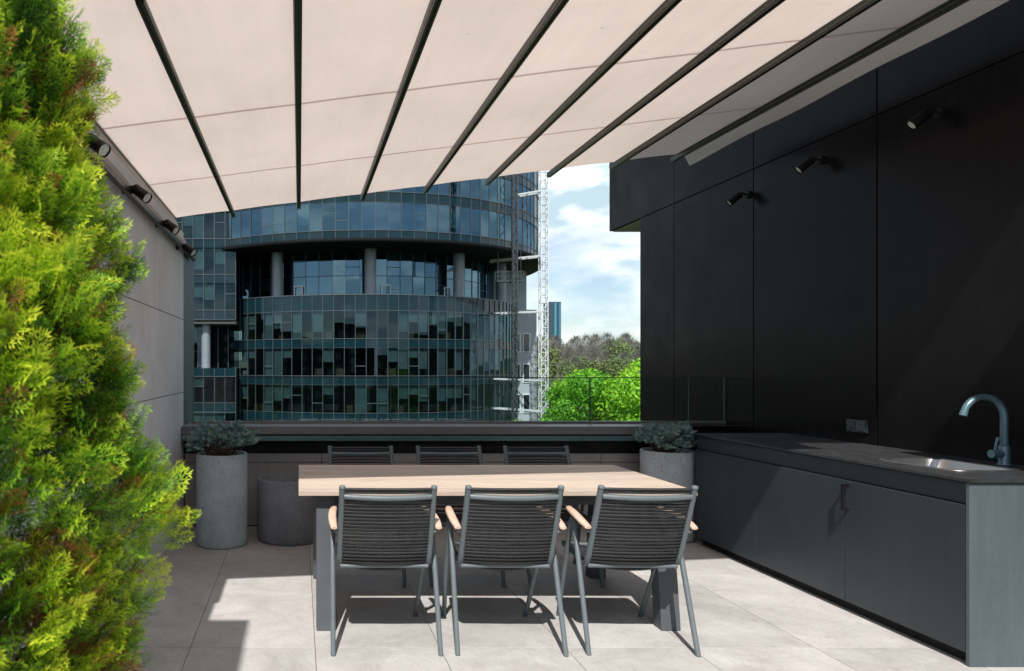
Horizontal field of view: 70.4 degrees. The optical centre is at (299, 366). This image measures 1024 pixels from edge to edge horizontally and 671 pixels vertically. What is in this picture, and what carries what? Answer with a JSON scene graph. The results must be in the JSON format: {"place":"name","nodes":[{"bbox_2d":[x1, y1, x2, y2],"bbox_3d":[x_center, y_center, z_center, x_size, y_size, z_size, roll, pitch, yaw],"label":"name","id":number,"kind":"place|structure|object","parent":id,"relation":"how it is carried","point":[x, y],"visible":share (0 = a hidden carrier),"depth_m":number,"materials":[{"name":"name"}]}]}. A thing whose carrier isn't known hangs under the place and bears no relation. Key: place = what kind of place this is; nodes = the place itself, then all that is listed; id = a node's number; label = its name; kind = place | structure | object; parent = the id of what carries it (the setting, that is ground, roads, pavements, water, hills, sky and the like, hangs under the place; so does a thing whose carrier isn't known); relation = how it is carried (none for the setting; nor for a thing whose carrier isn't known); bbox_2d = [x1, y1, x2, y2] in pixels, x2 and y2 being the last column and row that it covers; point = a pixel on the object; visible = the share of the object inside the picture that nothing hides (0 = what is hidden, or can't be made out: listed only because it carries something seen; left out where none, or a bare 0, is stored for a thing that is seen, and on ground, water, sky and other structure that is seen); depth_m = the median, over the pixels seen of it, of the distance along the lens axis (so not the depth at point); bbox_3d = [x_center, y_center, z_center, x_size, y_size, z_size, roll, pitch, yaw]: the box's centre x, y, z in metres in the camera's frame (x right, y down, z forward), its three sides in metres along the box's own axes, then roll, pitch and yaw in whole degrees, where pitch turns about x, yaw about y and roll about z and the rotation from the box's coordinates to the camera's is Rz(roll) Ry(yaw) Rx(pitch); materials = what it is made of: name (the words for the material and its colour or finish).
{"place":"outdoors","nodes":[
{"label":"outdoors","id":0,"kind":"place"},
{"bbox_2d":[105,526,1023,670],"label":"terrace floor","id":1,"kind":"structure","parent":0,"point":[260,610],"depth_m":3.83,"materials":[{"name":"tile"}]},
{"bbox_2d":[196,450,246,548],"bbox_3d":[-0.632,1.069,5.565,0.414,0.733,0.414,0,0,0],"label":"planter","id":2,"kind":"object","parent":1,"relation":"on","point":[221,496],"visible":0.87,"depth_m":5.38,"materials":[{"name":"grey concrete"}]},
{"bbox_2d":[182,419,259,455],"bbox_3d":[-0.631,0.590,5.518,0.650,0.356,0.608,0,0,0],"label":"blue spruce","id":3,"kind":"object","parent":2,"relation":"in","point":[236,437],"visible":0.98,"depth_m":5.46,"materials":[{"name":"green plant"}]},
{"bbox_2d":[257,473,312,545],"bbox_3d":[-0.085,1.183,5.730,0.540,0.506,0.540,0,0,0],"label":"planter","id":4,"kind":"object","parent":1,"relation":"on","point":[284,513],"visible":0.81,"depth_m":5.49,"materials":[{"name":"concrete"}]},
{"bbox_2d":[328,446,405,587],"bbox_3d":[0.450,1.014,4.752,0.575,0.863,0.626,0,0,0],"label":"armchair","id":5,"kind":"object","parent":1,"relation":"on","point":[345,457],"visible":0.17,"depth_m":5.02,"materials":[{"name":"grey fabric"}]},
{"bbox_2d":[328,485,442,655],"bbox_3d":[0.436,1.014,3.643,0.575,0.863,0.626,0,0,0],"label":"armchair","id":6,"kind":"object","parent":1,"relation":"on","point":[368,551],"visible":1,"depth_m":3.43,"materials":[{"name":"grey wicker"}]},
{"bbox_2d":[413,446,505,587],"bbox_3d":[1.100,1.014,4.752,0.575,0.863,0.626,0,0,0],"label":"armchair","id":7,"kind":"object","parent":1,"relation":"on","point":[464,457],"visible":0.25,"depth_m":5.01,"materials":[{"name":"grey fabric"}]},
{"bbox_2d":[299,465,685,630],"bbox_3d":[1.085,1.060,4.222,2.180,0.760,1.012,0,0,0],"label":"dining table","id":8,"kind":"object","parent":1,"relation":"on","point":[320,484],"visible":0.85,"depth_m":3.97,"materials":[{"name":"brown wood"}]},
{"bbox_2d":[442,485,568,655],"bbox_3d":[1.063,1.014,3.643,0.575,0.863,0.626,0,0,1],"label":"armchair","id":9,"kind":"object","parent":1,"relation":"on","point":[495,552],"visible":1,"depth_m":3.44,"materials":[{"name":"grey metal"}]},
{"bbox_2d":[503,446,604,587],"bbox_3d":[1.745,1.014,4.752,0.575,0.863,0.626,0,0,0],"label":"armchair","id":10,"kind":"object","parent":1,"relation":"on","point":[551,457],"visible":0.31,"depth_m":5.01,"materials":[{"name":"grey fabric"}]},
{"bbox_2d":[556,485,700,656],"bbox_3d":[1.722,1.014,3.643,0.575,0.863,0.626,0,0,2],"label":"armchair","id":11,"kind":"object","parent":1,"relation":"on","point":[628,552],"visible":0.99,"depth_m":3.44,"materials":[{"name":"grey metal"}]},
{"bbox_2d":[640,447,695,542],"bbox_3d":[3.100,1.069,5.755,0.414,0.733,0.414,0,0,0],"label":"planter","id":12,"kind":"object","parent":1,"relation":"on","point":[676,468],"visible":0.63,"depth_m":5.58,"materials":[{"name":"concrete"}]},
{"bbox_2d":[632,420,697,452],"bbox_3d":[3.044,0.604,5.729,0.496,0.327,0.493,0,0,-39],"label":"blue spruce","id":13,"kind":"object","parent":12,"relation":"in","point":[678,435],"visible":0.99,"depth_m":5.64,"materials":[{"name":"green plant"}]},
{"bbox_2d":[693,433,1023,666],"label":"kitchen cabinet","id":14,"kind":"object","parent":1,"relation":"on","point":[933,557],"visible":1,"depth_m":3.81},
{"bbox_2d":[878,458,1020,470],"bbox_3d":[3.570,0.621,3.775,0.404,0.168,0.514,0,0,0],"label":"sink","id":15,"kind":"object","parent":14,"relation":"in","point":[947,464],"visible":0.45,"depth_m":3.89,"materials":[{"name":"metal"}]},
{"bbox_2d":[959,394,1011,465],"bbox_3d":[3.753,0.345,3.740,0.273,0.390,0.060,0,0,0],"label":"faucet","id":16,"kind":"object","parent":14,"relation":"on","point":[1002,453],"visible":1,"depth_m":3.73,"materials":[{"name":"silver metal"}]},
{"bbox_2d":[537,355,624,420],"bbox_3d":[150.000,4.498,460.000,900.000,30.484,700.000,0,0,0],"label":"hill","id":17,"kind":"structure","parent":0,"point":[558,365],"depth_m":279.38,"materials":[{"name":"plant"}]},
{"bbox_2d":[543,302,560,344],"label":"office tower","id":18,"kind":"structure","parent":17,"relation":"on","point":[554,317],"depth_m":700.00,"materials":[{"name":"blue glass"}]},
{"bbox_2d":[537,332,639,418],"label":"wood","id":19,"kind":"object","parent":17,"relation":"on","point":[612,352],"visible":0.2,"depth_m":288.92,"materials":[{"name":"green plant"}]},
{"bbox_2d":[527,163,639,347],"label":"sky","id":20,"kind":"structure","parent":0,"point":[594,270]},
{"label":"ground","id":21,"kind":"structure","parent":0,"visible":0},
{"bbox_2d":[0,130,193,665],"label":"grey wall","id":22,"kind":"structure","parent":21,"relation":"on","point":[159,320],"depth_m":5.04,"materials":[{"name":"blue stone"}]},
{"bbox_2d":[82,133,110,157],"bbox_3d":[-0.952,-1.017,3.129,0.176,0.121,0.100,0,0,0],"label":"spotlight","id":23,"kind":"object","parent":22,"relation":"attached to","point":[100,147],"visible":0.62,"depth_m":3.11,"materials":[{"name":"metal"}]},
{"bbox_2d":[121,184,151,202],"bbox_3d":[-0.952,-1.017,4.009,0.176,0.121,0.100,0,0,0],"label":"spotlight","id":24,"kind":"object","parent":22,"relation":"attached to","point":[141,193],"visible":0.79,"depth_m":3.99,"materials":[{"name":"metal"}]},
{"bbox_2d":[55,0,1008,260],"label":"awning","id":25,"kind":"object","parent":22,"relation":"attached to","point":[230,106],"visible":0.99,"depth_m":3.97,"materials":[{"name":"beige fabric"}]},
{"bbox_2d":[138,531,579,670],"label":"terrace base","id":26,"kind":"object","parent":21,"relation":"on","point":[312,605],"depth_m":4.04,"materials":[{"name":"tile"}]},
{"bbox_2d":[181,422,744,525],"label":"parapet wall","id":27,"kind":"structure","parent":26,"relation":"on","point":[284,447],"depth_m":6.16,"materials":[{"name":"tile"}]},
{"bbox_2d":[191,377,725,422],"bbox_3d":[1.469,0.319,6.327,4.938,0.443,0.055,0,0,0],"label":"glass railing","id":28,"kind":"object","parent":27,"relation":"on","point":[589,421],"visible":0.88,"depth_m":6.30,"materials":[{"name":"clear glass"}]},
{"bbox_2d":[176,171,542,420],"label":"glass building","id":29,"kind":"structure","parent":21,"relation":"on","point":[395,283],"depth_m":65.92,"materials":[{"name":"glass"}]},
{"bbox_2d":[240,349,246,374],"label":"window","id":30,"kind":"structure","parent":29,"relation":"in","point":[243,352],"depth_m":68.19,"materials":[{"name":"teal glass"}]},
{"bbox_2d":[240,384,246,409],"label":"window","id":31,"kind":"structure","parent":29,"relation":"in","point":[243,387],"depth_m":68.20,"materials":[{"name":"black glass"}]},
{"bbox_2d":[248,313,254,339],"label":"window","id":32,"kind":"structure","parent":29,"relation":"in","point":[251,317],"depth_m":67.57,"materials":[{"name":"black glass"}]},
{"bbox_2d":[248,349,254,374],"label":"window","id":33,"kind":"structure","parent":29,"relation":"in","point":[251,352],"depth_m":67.55,"materials":[{"name":"black glass"}]},
{"bbox_2d":[248,384,254,410],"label":"window","id":34,"kind":"structure","parent":29,"relation":"in","point":[251,387],"depth_m":67.57,"materials":[{"name":"black glass"}]},
{"bbox_2d":[256,313,263,339],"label":"window","id":35,"kind":"structure","parent":29,"relation":"in","point":[259,316],"depth_m":66.99,"materials":[{"name":"black glass"}]},
{"bbox_2d":[256,349,263,374],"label":"window","id":36,"kind":"structure","parent":29,"relation":"in","point":[259,352],"depth_m":66.97,"materials":[{"name":"black glass"}]},
{"bbox_2d":[256,384,263,410],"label":"window","id":37,"kind":"structure","parent":29,"relation":"in","point":[259,387],"depth_m":67.01,"materials":[{"name":"black glass"}]},
{"bbox_2d":[264,312,272,338],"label":"window","id":38,"kind":"structure","parent":29,"relation":"in","point":[268,317],"depth_m":66.47,"materials":[{"name":"teal glass"}]},
{"bbox_2d":[264,349,272,374],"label":"window","id":39,"kind":"structure","parent":29,"relation":"in","point":[268,353],"depth_m":66.45,"materials":[{"name":"teal glass"}]},
{"bbox_2d":[264,385,272,410],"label":"window","id":40,"kind":"structure","parent":29,"relation":"in","point":[268,389],"depth_m":66.45,"materials":[{"name":"teal glass"}]},
{"bbox_2d":[273,312,281,338],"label":"window","id":41,"kind":"structure","parent":29,"relation":"in","point":[277,316],"depth_m":65.97,"materials":[{"name":"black glass"}]},
{"bbox_2d":[273,348,281,374],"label":"window","id":42,"kind":"structure","parent":29,"relation":"in","point":[277,353],"depth_m":65.98,"materials":[{"name":"teal glass"}]},
{"bbox_2d":[273,385,281,411],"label":"window","id":43,"kind":"structure","parent":29,"relation":"in","point":[277,389],"depth_m":65.97,"materials":[{"name":"teal glass"}]},
{"bbox_2d":[283,312,291,338],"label":"window","id":44,"kind":"structure","parent":29,"relation":"in","point":[287,316],"depth_m":65.53,"materials":[{"name":"grey glass"}]},
{"bbox_2d":[283,348,291,374],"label":"window","id":45,"kind":"structure","parent":29,"relation":"in","point":[287,352],"depth_m":65.53,"materials":[{"name":"black glass"}]},
{"bbox_2d":[283,385,291,411],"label":"window","id":46,"kind":"structure","parent":29,"relation":"in","point":[287,389],"depth_m":65.53,"materials":[{"name":"teal glass"}]},
{"bbox_2d":[292,311,301,338],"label":"window","id":47,"kind":"structure","parent":29,"relation":"in","point":[296,316],"depth_m":65.17,"materials":[{"name":"teal glass"}]},
{"bbox_2d":[292,348,301,375],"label":"window","id":48,"kind":"structure","parent":29,"relation":"in","point":[296,352],"depth_m":65.17,"materials":[{"name":"black glass"}]},
{"bbox_2d":[292,385,301,411],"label":"window","id":49,"kind":"structure","parent":29,"relation":"in","point":[296,389],"depth_m":65.18,"materials":[{"name":"black glass"}]},
{"bbox_2d":[302,311,311,338],"bbox_3d":[0.729,-3.955,64.847,1.019,2.650,0.012,0,0,18],"label":"window","id":50,"kind":"structure","parent":29,"relation":"in","point":[306,315],"depth_m":64.86,"materials":[{"name":"teal glass"}]},
{"bbox_2d":[302,348,311,375],"bbox_3d":[0.727,-0.455,64.840,1.019,2.650,0.004,0,0,16],"label":"window","id":51,"kind":"structure","parent":29,"relation":"in","point":[306,352],"depth_m":64.84,"materials":[{"name":"black glass"}]},
{"bbox_2d":[302,385,311,411],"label":"window","id":52,"kind":"structure","parent":29,"relation":"in","point":[306,389],"depth_m":64.86,"materials":[{"name":"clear glass"}]},
{"bbox_2d":[313,311,322,338],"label":"window","id":53,"kind":"structure","parent":29,"relation":"in","point":[317,315],"depth_m":64.56,"materials":[{"name":"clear glass"}]},
{"bbox_2d":[313,348,322,375],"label":"window","id":54,"kind":"structure","parent":29,"relation":"in","point":[317,352],"depth_m":64.57,"materials":[{"name":"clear glass"}]},
{"bbox_2d":[313,385,322,412],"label":"window","id":55,"kind":"structure","parent":29,"relation":"in","point":[317,389],"depth_m":64.57,"materials":[{"name":"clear glass"}]},
{"bbox_2d":[323,311,332,337],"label":"window","id":56,"kind":"structure","parent":29,"relation":"in","point":[327,315],"depth_m":64.35,"materials":[{"name":"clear glass"}]},
{"bbox_2d":[323,348,332,375],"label":"window","id":57,"kind":"structure","parent":29,"relation":"in","point":[327,352],"depth_m":64.35,"materials":[{"name":"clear glass"}]},
{"bbox_2d":[323,385,332,412],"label":"window","id":58,"kind":"structure","parent":29,"relation":"in","point":[327,389],"depth_m":64.37,"materials":[{"name":"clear glass"}]},
{"bbox_2d":[334,311,343,337],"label":"window","id":59,"kind":"structure","parent":29,"relation":"in","point":[338,315],"depth_m":64.20,"materials":[{"name":"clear glass"}]},
{"bbox_2d":[334,348,343,375],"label":"window","id":60,"kind":"structure","parent":29,"relation":"in","point":[338,352],"depth_m":64.18,"materials":[{"name":"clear glass"}]},
{"bbox_2d":[334,385,343,412],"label":"window","id":61,"kind":"structure","parent":29,"relation":"in","point":[338,389],"depth_m":64.18,"materials":[{"name":"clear glass"}]},
{"bbox_2d":[176,213,514,420],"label":"small windows","id":62,"kind":"structure","parent":29,"relation":"in","point":[192,224],"depth_m":66.00,"materials":[{"name":"blue glass"}]},
{"bbox_2d":[345,311,354,337],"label":"window","id":63,"kind":"structure","parent":29,"relation":"in","point":[349,315],"depth_m":64.08,"materials":[{"name":"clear glass"}]},
{"bbox_2d":[345,348,354,375],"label":"window","id":64,"kind":"structure","parent":29,"relation":"in","point":[349,352],"depth_m":64.08,"materials":[{"name":"black glass"}]},
{"bbox_2d":[345,385,354,412],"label":"window","id":65,"kind":"structure","parent":29,"relation":"in","point":[349,389],"depth_m":64.06,"materials":[{"name":"black glass"}]},
{"bbox_2d":[355,311,365,337],"bbox_3d":[5.737,-3.955,64.020,1.019,2.650,0.011,0,0,2],"label":"window","id":66,"kind":"structure","parent":29,"relation":"in","point":[360,316],"depth_m":64.02,"materials":[{"name":"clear glass"}]},
{"bbox_2d":[355,348,365,375],"bbox_3d":[5.736,-0.455,64.008,1.019,2.650,0.003,0,0,2],"label":"window","id":67,"kind":"structure","parent":29,"relation":"in","point":[360,353],"depth_m":64.02,"materials":[{"name":"black glass"}]},
{"bbox_2d":[355,385,365,412],"bbox_3d":[5.736,3.045,64.005,1.019,2.650,0.012,0,0,1],"label":"window","id":68,"kind":"structure","parent":29,"relation":"in","point":[360,390],"depth_m":64.00,"materials":[{"name":"teal glass"}]},
{"bbox_2d":[366,311,376,337],"bbox_3d":[6.755,-3.955,64.016,1.019,2.650,0.003,0,0,-1],"label":"window","id":69,"kind":"structure","parent":29,"relation":"in","point":[371,316],"depth_m":64.02,"materials":[{"name":"teal glass"}]},
{"bbox_2d":[366,348,376,375],"bbox_3d":[6.755,-0.455,64.019,1.019,2.650,0.014,0,0,-1],"label":"window","id":70,"kind":"structure","parent":29,"relation":"in","point":[371,353],"depth_m":64.02,"materials":[{"name":"black glass"}]},
{"bbox_2d":[366,385,376,412],"bbox_3d":[6.755,3.045,64.012,1.019,2.650,0.004,0,0,-1],"label":"window","id":71,"kind":"structure","parent":29,"relation":"in","point":[371,390],"depth_m":64.02,"materials":[{"name":"black glass"}]},
{"bbox_2d":[229,172,533,298],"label":"small windows","id":72,"kind":"structure","parent":29,"relation":"in","point":[362,215],"depth_m":66.45,"materials":[{"name":"glass"}]},
{"bbox_2d":[377,311,386,337],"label":"window","id":73,"kind":"structure","parent":29,"relation":"in","point":[381,315],"depth_m":64.06,"materials":[{"name":"teal glass"}]},
{"bbox_2d":[377,348,386,375],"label":"window","id":74,"kind":"structure","parent":29,"relation":"in","point":[381,352],"depth_m":64.06,"materials":[{"name":"black glass"}]},
{"bbox_2d":[377,385,386,412],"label":"window","id":75,"kind":"structure","parent":29,"relation":"in","point":[381,389],"depth_m":64.06,"materials":[{"name":"teal glass"}]},
{"bbox_2d":[388,311,397,337],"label":"window","id":76,"kind":"structure","parent":29,"relation":"in","point":[392,315],"depth_m":64.17,"materials":[{"name":"teal glass"}]},
{"bbox_2d":[388,348,397,375],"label":"window","id":77,"kind":"structure","parent":29,"relation":"in","point":[392,352],"depth_m":64.17,"materials":[{"name":"teal glass"}]},
{"bbox_2d":[388,385,397,412],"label":"window","id":78,"kind":"structure","parent":29,"relation":"in","point":[394,388],"depth_m":64.19,"materials":[{"name":"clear glass"}]},
{"bbox_2d":[399,311,407,337],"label":"window","id":79,"kind":"structure","parent":29,"relation":"in","point":[403,315],"depth_m":64.33,"materials":[{"name":"teal glass"}]},
{"bbox_2d":[399,348,407,375],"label":"window","id":80,"kind":"structure","parent":29,"relation":"in","point":[403,352],"depth_m":64.33,"materials":[{"name":"teal glass"}]},
{"bbox_2d":[399,385,407,412],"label":"window","id":81,"kind":"structure","parent":29,"relation":"in","point":[403,389],"depth_m":64.33,"materials":[{"name":"teal glass"}]},
{"bbox_2d":[409,311,417,338],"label":"window","id":82,"kind":"structure","parent":29,"relation":"in","point":[413,315],"depth_m":64.54,"materials":[{"name":"teal glass"}]},
{"bbox_2d":[409,348,417,375],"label":"window","id":83,"kind":"structure","parent":29,"relation":"in","point":[413,352],"depth_m":64.55,"materials":[{"name":"teal glass"}]},
{"bbox_2d":[409,385,417,412],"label":"window","id":84,"kind":"structure","parent":29,"relation":"in","point":[413,389],"depth_m":64.55,"materials":[{"name":"teal glass"}]},
{"bbox_2d":[419,311,427,338],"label":"window","id":85,"kind":"structure","parent":29,"relation":"in","point":[423,315],"depth_m":64.82,"materials":[{"name":"teal glass"}]},
{"bbox_2d":[419,348,427,375],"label":"window","id":86,"kind":"structure","parent":29,"relation":"in","point":[423,352],"depth_m":64.82,"materials":[{"name":"teal glass"}]},
{"bbox_2d":[419,385,427,412],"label":"window","id":87,"kind":"structure","parent":29,"relation":"in","point":[423,389],"depth_m":64.80,"materials":[{"name":"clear glass"}]},
{"bbox_2d":[429,311,436,338],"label":"window","id":88,"kind":"structure","parent":29,"relation":"in","point":[432,315],"depth_m":65.12,"materials":[{"name":"teal glass"}]},
{"bbox_2d":[429,348,436,375],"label":"window","id":89,"kind":"structure","parent":29,"relation":"in","point":[432,351],"depth_m":65.14,"materials":[{"name":"black glass"}]},
{"bbox_2d":[429,385,437,411],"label":"window","id":90,"kind":"structure","parent":29,"relation":"in","point":[433,389],"depth_m":65.14,"materials":[{"name":"black glass"}]},
{"bbox_2d":[438,312,445,338],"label":"window","id":91,"kind":"structure","parent":29,"relation":"in","point":[441,315],"depth_m":65.49,"materials":[{"name":"teal glass"}]},
{"bbox_2d":[438,348,445,374],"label":"window","id":92,"kind":"structure","parent":29,"relation":"in","point":[441,351],"depth_m":65.49,"materials":[{"name":"teal glass"}]},
{"bbox_2d":[438,385,445,411],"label":"window","id":93,"kind":"structure","parent":29,"relation":"in","point":[441,388],"depth_m":65.49,"materials":[{"name":"teal glass"}]},
{"bbox_2d":[447,312,454,338],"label":"window","id":94,"kind":"structure","parent":29,"relation":"in","point":[450,315],"depth_m":65.93,"materials":[{"name":"teal glass"}]},
{"bbox_2d":[447,348,454,374],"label":"window","id":95,"kind":"structure","parent":29,"relation":"in","point":[450,351],"depth_m":65.92,"materials":[{"name":"black glass"}]},
{"bbox_2d":[447,385,454,411],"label":"window","id":96,"kind":"structure","parent":29,"relation":"in","point":[450,388],"depth_m":65.93,"materials":[{"name":"teal glass"}]},
{"bbox_2d":[456,312,462,338],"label":"window","id":97,"kind":"structure","parent":29,"relation":"in","point":[459,316],"depth_m":66.42,"materials":[{"name":"teal glass"}]},
{"bbox_2d":[456,349,462,374],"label":"window","id":98,"kind":"structure","parent":29,"relation":"in","point":[459,352],"depth_m":66.42,"materials":[{"name":"teal glass"}]},
{"bbox_2d":[456,385,462,410],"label":"window","id":99,"kind":"structure","parent":29,"relation":"in","point":[459,388],"depth_m":66.42,"materials":[{"name":"teal glass"}]},
{"bbox_2d":[471,384,476,410],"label":"window","id":100,"kind":"structure","parent":29,"relation":"in","point":[473,386],"depth_m":67.45,"materials":[{"name":"teal glass"}]},
{"bbox_2d":[512,174,517,420],"bbox_3d":[18.900,-1.554,59.900,0.410,42.011,0.410,0,0,0],"label":"hoist mast","id":101,"kind":"object","parent":21,"relation":"on","point":[514,319],"visible":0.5,"depth_m":59.71,"materials":[{"name":"metal"}]},
{"bbox_2d":[489,170,547,420],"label":"hoist mast","id":102,"kind":"object","parent":21,"relation":"on","point":[539,255],"visible":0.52,"depth_m":66.79,"materials":[{"name":"metal"}]},
{"bbox_2d":[539,357,639,420],"bbox_3d":[21.038,9.370,45.085,10.661,20.151,10.380,0,0,0],"label":"tree","id":103,"kind":"object","parent":21,"relation":"on","point":[612,400],"visible":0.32,"depth_m":42.94,"materials":[{"name":"green plant"}]},
{"bbox_2d":[609,0,1023,465],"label":"black building","id":104,"kind":"structure","parent":21,"relation":"on","point":[870,270],"depth_m":4.82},
{"bbox_2d":[726,191,750,205],"bbox_3d":[3.865,-1.481,6.017,0.189,0.123,0.074,0,0,15],"label":"spotlight","id":105,"kind":"object","parent":104,"relation":"attached to","point":[733,199],"visible":1,"depth_m":6.00,"materials":[{"name":"metal"}]},
{"bbox_2d":[794,156,824,173],"bbox_3d":[3.865,-1.531,5.177,0.189,0.123,0.074,0,0,15],"label":"spotlight","id":106,"kind":"object","parent":104,"relation":"attached to","point":[804,165],"visible":1,"depth_m":5.16,"materials":[{"name":"metal"}]},
{"bbox_2d":[846,419,867,432],"bbox_3d":[3.941,0.420,4.830,0.016,0.086,0.180,0,0,0],"label":"power socket","id":107,"kind":"object","parent":104,"relation":"attached to","point":[860,426],"visible":1,"depth_m":4.82,"materials":[{"name":"plastic"}]},
{"bbox_2d":[906,108,945,129],"bbox_3d":[3.865,-1.531,4.217,0.189,0.123,0.074,0,0,15],"label":"spotlight","id":108,"kind":"object","parent":104,"relation":"attached to","point":[920,118],"visible":1,"depth_m":4.20,"materials":[{"name":"black metal"}]},
{"bbox_3d":[-0.700,1.280,1.300,0.600,0.320,0.600,0,0,0],"label":"planter","id":109,"kind":"object","parent":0,"visible":0},
{"bbox_2d":[0,0,200,670],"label":"thuja shrub","id":110,"kind":"object","parent":109,"relation":"in","point":[45,125],"visible":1,"depth_m":1.19,"materials":[{"name":"green plant"}]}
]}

